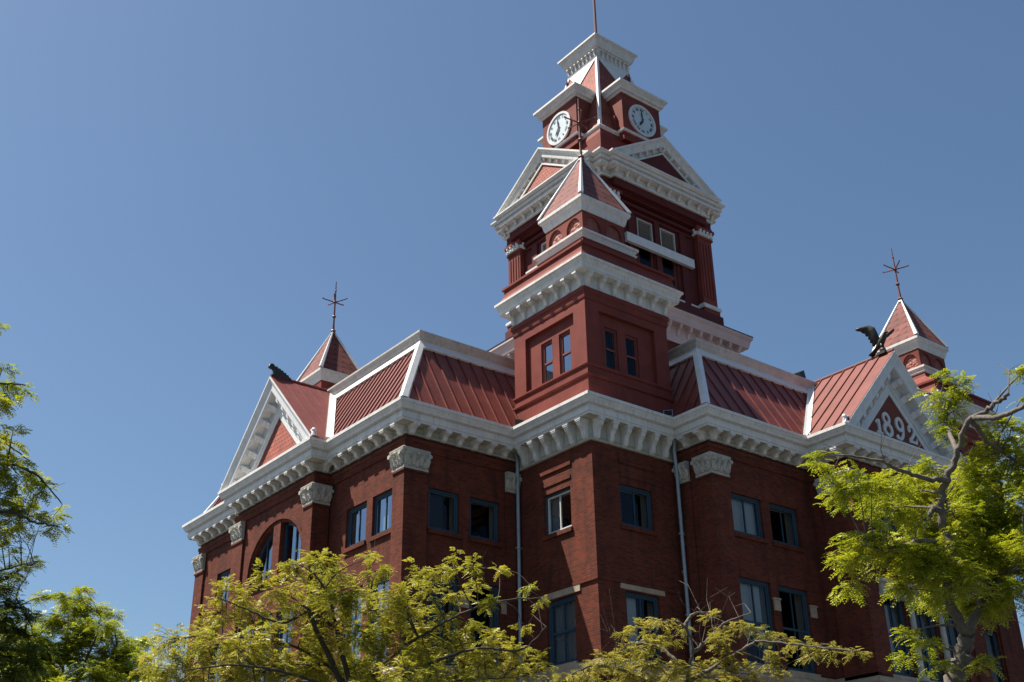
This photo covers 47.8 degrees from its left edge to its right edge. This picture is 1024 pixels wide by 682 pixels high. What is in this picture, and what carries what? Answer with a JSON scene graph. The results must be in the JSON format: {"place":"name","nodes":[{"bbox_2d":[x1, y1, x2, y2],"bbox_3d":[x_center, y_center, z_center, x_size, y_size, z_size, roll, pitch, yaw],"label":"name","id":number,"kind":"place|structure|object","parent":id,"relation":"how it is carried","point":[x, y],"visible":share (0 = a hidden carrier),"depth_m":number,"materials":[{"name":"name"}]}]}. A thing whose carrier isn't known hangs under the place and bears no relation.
{"place":"outdoors","nodes":[
{"label":"outdoors","id":0,"kind":"place"},
{"bbox_2d":[0,0,1023,681],"label":"sky","id":1,"kind":"structure","parent":0,"point":[185,185],"materials":[{"name":"blue"}]},
{"bbox_2d":[182,0,1023,681],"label":"city hall","id":2,"kind":"structure","parent":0,"point":[588,486],"depth_m":44.90,"materials":[{"name":"red brick"}]},
{"bbox_2d":[209,643,221,681],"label":"window","id":3,"kind":"structure","parent":2,"relation":"in","point":[215,647],"depth_m":50.57,"materials":[{"name":"blue glass"}]},
{"bbox_2d":[212,570,229,611],"bbox_3d":[-12.875,11.135,51.676,0.320,1.728,1.520,18,-32,-34],"label":"window","id":4,"kind":"structure","parent":2,"relation":"in","point":[226,574],"depth_m":51.88,"materials":[{"name":"blue glass"}]},
{"bbox_2d":[241,621,252,677],"bbox_3d":[-10.673,12.917,46.583,0.120,3.096,1.396,18,-32,-34],"label":"window","id":5,"kind":"structure","parent":2,"relation":"in","point":[252,621],"depth_m":47.17,"materials":[{"name":"blue glass"}]},
{"bbox_2d":[257,614,272,681],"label":"window","id":6,"kind":"structure","parent":2,"relation":"in","point":[269,614],"depth_m":45.75,"materials":[{"name":"blue glass"}]},
{"bbox_2d":[246,523,300,591],"bbox_3d":[-9.463,8.505,46.825,0.410,2.490,4.500,18,-32,-34],"label":"window","id":7,"kind":"structure","parent":2,"relation":"in","point":[292,536],"depth_m":46.73,"materials":[{"name":"blue glass"}]},
{"bbox_2d":[268,363,291,380],"bbox_3d":[-10.154,1.363,50.600,1.111,0.560,0.176,18,-32,-34],"label":"roof ornament","id":8,"kind":"object","parent":2,"relation":"on","point":[278,372],"visible":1,"depth_m":50.46,"materials":[{"name":"black metal"}]},
{"bbox_2d":[275,605,292,681],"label":"window","id":9,"kind":"structure","parent":2,"relation":"in","point":[280,636],"depth_m":44.66,"materials":[{"name":"blue glass"}]},
{"bbox_2d":[342,587,362,676],"bbox_3d":[-5.773,10.599,41.819,0.320,3.298,1.600,18,-32,-34],"label":"window","id":10,"kind":"structure","parent":2,"relation":"in","point":[354,616],"depth_m":42.04,"materials":[{"name":"blue glass"}]},
{"bbox_2d":[342,502,366,553],"bbox_3d":[-5.829,7.027,43.584,0.320,1.728,1.600,18,-32,-34],"label":"window","id":11,"kind":"structure","parent":2,"relation":"in","point":[357,516],"depth_m":43.75,"materials":[{"name":"blue glass"}]},
{"bbox_2d":[368,576,441,668],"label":"window","id":12,"kind":"structure","parent":2,"relation":"in","point":[386,587],"depth_m":40.89,"materials":[{"name":"blue glass"}]},
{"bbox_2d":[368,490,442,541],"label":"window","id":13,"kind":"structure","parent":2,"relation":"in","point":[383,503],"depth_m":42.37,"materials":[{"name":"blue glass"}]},
{"bbox_2d":[426,575,459,668],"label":"window","id":14,"kind":"structure","parent":2,"relation":"in","point":[451,607],"depth_m":40.98,"materials":[{"name":"blue glass"}]},
{"bbox_2d":[427,488,461,539],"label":"window","id":15,"kind":"structure","parent":2,"relation":"in","point":[453,498],"depth_m":42.49,"materials":[{"name":"blue glass"}]},
{"bbox_2d":[441,582,502,674],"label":"window","id":16,"kind":"structure","parent":2,"relation":"in","point":[491,622],"depth_m":42.50,"materials":[{"name":"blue glass"}]},
{"bbox_2d":[443,497,501,547],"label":"window","id":17,"kind":"structure","parent":2,"relation":"in","point":[483,514],"depth_m":43.87,"materials":[{"name":"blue glass"}]},
{"bbox_2d":[515,419,522,425],"bbox_3d":[0.249,3.303,45.288,0.330,0.404,0.327,6,-27,-13],"label":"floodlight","id":18,"kind":"object","parent":2,"relation":"attached to","point":[517,421],"visible":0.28,"depth_m":45.21,"materials":[{"name":"grey metal"}]},
{"bbox_2d":[541,242,545,251],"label":"louvre window","id":19,"kind":"structure","parent":2,"relation":"in","point":[543,246],"depth_m":65.39,"materials":[{"name":"grey paint"}]},
{"bbox_2d":[542,340,552,382],"bbox_3d":[1.478,0.872,45.730,0.120,1.796,0.676,18,-32,-34],"label":"window","id":20,"kind":"structure","parent":2,"relation":"in","point":[547,347],"depth_m":45.82,"materials":[{"name":"blue glass"}]},
{"bbox_2d":[542,487,572,541],"bbox_3d":[1.717,6.340,42.431,0.320,1.728,1.670,18,-32,-34],"label":"window","id":21,"kind":"structure","parent":2,"relation":"in","point":[558,505],"depth_m":42.56,"materials":[{"name":"blue glass"}]},
{"bbox_2d":[539,584,580,668],"bbox_3d":[1.776,10.122,40.563,0.320,2.830,2.250,18,-32,-34],"label":"window","id":22,"kind":"structure","parent":2,"relation":"in","point":[562,626],"depth_m":40.68,"materials":[{"name":"blue glass"}]},
{"bbox_2d":[604,327,617,370],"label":"window","id":23,"kind":"structure","parent":2,"relation":"in","point":[615,360],"depth_m":44.95,"materials":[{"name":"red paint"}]},
{"bbox_2d":[608,333,638,377],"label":"window","id":24,"kind":"structure","parent":2,"relation":"in","point":[631,343],"depth_m":45.69,"materials":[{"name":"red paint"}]},
{"bbox_2d":[619,484,657,536],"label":"window","id":25,"kind":"structure","parent":2,"relation":"in","point":[636,516],"depth_m":42.96,"materials":[{"name":"blue glass"}]},
{"bbox_2d":[620,583,666,666],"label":"window","id":26,"kind":"structure","parent":2,"relation":"in","point":[642,606],"depth_m":40.78,"materials":[{"name":"blue glass"}]},
{"bbox_2d":[636,217,652,241],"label":"louvre window","id":27,"kind":"structure","parent":2,"relation":"in","point":[643,231],"depth_m":63.33,"materials":[{"name":"grey paint"}]},
{"bbox_2d":[638,247,653,268],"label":"window","id":28,"kind":"structure","parent":2,"relation":"in","point":[651,254],"depth_m":62.79,"materials":[{"name":"red paint"}]},
{"bbox_2d":[639,249,677,289],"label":"window","id":29,"kind":"structure","parent":2,"relation":"in","point":[669,267],"depth_m":63.89,"materials":[{"name":"black glass"}]},
{"bbox_2d":[659,228,675,251],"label":"louvre window","id":30,"kind":"structure","parent":2,"relation":"in","point":[665,236],"depth_m":64.31,"materials":[{"name":"grey paint"}]},
{"bbox_2d":[663,410,672,415],"bbox_3d":[6.042,2.909,44.709,0.352,0.435,0.355,-4,-26,6],"label":"floodlight","id":31,"kind":"object","parent":2,"relation":"attached to","point":[668,412],"visible":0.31,"depth_m":44.62,"materials":[{"name":"grey metal"}]},
{"bbox_2d":[731,493,768,543],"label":"window","id":32,"kind":"structure","parent":2,"relation":"in","point":[746,511],"depth_m":43.50,"materials":[{"name":"blue glass"}]},
{"bbox_2d":[739,577,782,670],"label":"window","id":33,"kind":"structure","parent":2,"relation":"in","point":[755,594],"depth_m":42.02,"materials":[{"name":"blue glass"}]},
{"bbox_2d":[745,586,820,676],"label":"window","id":34,"kind":"structure","parent":2,"relation":"in","point":[793,602],"depth_m":43.51,"materials":[{"name":"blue glass"}]},
{"bbox_2d":[769,504,804,552],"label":"window","id":35,"kind":"structure","parent":2,"relation":"in","point":[783,520],"depth_m":45.13,"materials":[{"name":"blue glass"}]},
{"bbox_2d":[794,370,805,377],"bbox_3d":[12.884,1.585,51.907,0.440,0.552,0.462,-21,-33,35],"label":"floodlight","id":36,"kind":"object","parent":2,"relation":"attached to","point":[801,373],"visible":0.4,"depth_m":51.81,"materials":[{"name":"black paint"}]},
{"bbox_2d":[855,325,893,356],"bbox_3d":[15.755,0.017,49.974,1.580,1.452,0.713,-12,-28,22],"label":"eagle statue","id":37,"kind":"object","parent":2,"relation":"on","point":[871,333],"visible":0.99,"depth_m":49.90,"materials":[{"name":"brown metal"}]},
{"bbox_2d":[880,500,903,554],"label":"window","id":38,"kind":"structure","parent":2,"relation":"in","point":[893,527],"depth_m":45.82,"materials":[{"name":"blue glass"}]},
{"bbox_2d":[883,597,912,676],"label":"window","id":39,"kind":"structure","parent":2,"relation":"in","point":[896,613],"depth_m":43.57,"materials":[{"name":"blue glass"}]},
{"bbox_2d":[877,507,920,545],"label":"window","id":40,"kind":"structure","parent":2,"relation":"in","point":[877,507],"depth_m":46.39,"materials":[{"name":"blue glass"}]},
{"bbox_2d":[884,599,942,681],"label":"window","id":41,"kind":"structure","parent":2,"relation":"in","point":[924,619],"depth_m":44.69,"materials":[{"name":"blue glass"}]},
{"bbox_2d":[903,511,939,542],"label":"window","id":42,"kind":"structure","parent":2,"relation":"in","point":[924,519],"depth_m":47.66,"materials":[{"name":"blue glass"}]},
{"bbox_2d":[914,607,968,681],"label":"window","id":43,"kind":"structure","parent":2,"relation":"in","point":[952,634],"depth_m":45.86,"materials":[{"name":"blue glass"}]},
{"bbox_2d":[984,631,1003,681],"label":"window","id":44,"kind":"structure","parent":2,"relation":"in","point":[991,643],"depth_m":50.68,"materials":[{"name":"blue glass"}]},
{"bbox_3d":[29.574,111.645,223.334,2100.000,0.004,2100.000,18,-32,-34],"label":"road","id":45,"kind":"structure","parent":0,"visible":0},
{"bbox_2d":[0,524,61,681],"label":"street tree","id":46,"kind":"object","parent":45,"relation":"on","point":[21,673],"visible":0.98,"depth_m":20.31,"materials":[{"name":"green plant"}]},
{"bbox_2d":[0,323,74,571],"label":"street tree","id":47,"kind":"object","parent":45,"relation":"on","point":[9,459],"visible":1,"depth_m":17.16,"materials":[{"name":"green plant"}]},
{"bbox_2d":[0,573,165,681],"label":"street tree","id":48,"kind":"object","parent":45,"relation":"on","point":[76,640],"visible":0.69,"depth_m":23.59,"materials":[{"name":"green plant"}]},
{"bbox_2d":[127,543,562,681],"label":"street tree","id":49,"kind":"object","parent":45,"relation":"on","point":[359,671],"visible":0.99,"depth_m":19.86,"materials":[{"name":"green plant"}]},
{"bbox_2d":[552,576,872,681],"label":"street tree","id":50,"kind":"object","parent":45,"relation":"on","point":[628,672],"visible":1,"depth_m":18.81,"materials":[{"name":"green plant"}]},
{"bbox_2d":[788,363,1023,681],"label":"street tree","id":51,"kind":"object","parent":45,"relation":"on","point":[997,561],"visible":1,"depth_m":15.87,"materials":[{"name":"green plant"}]}
]}

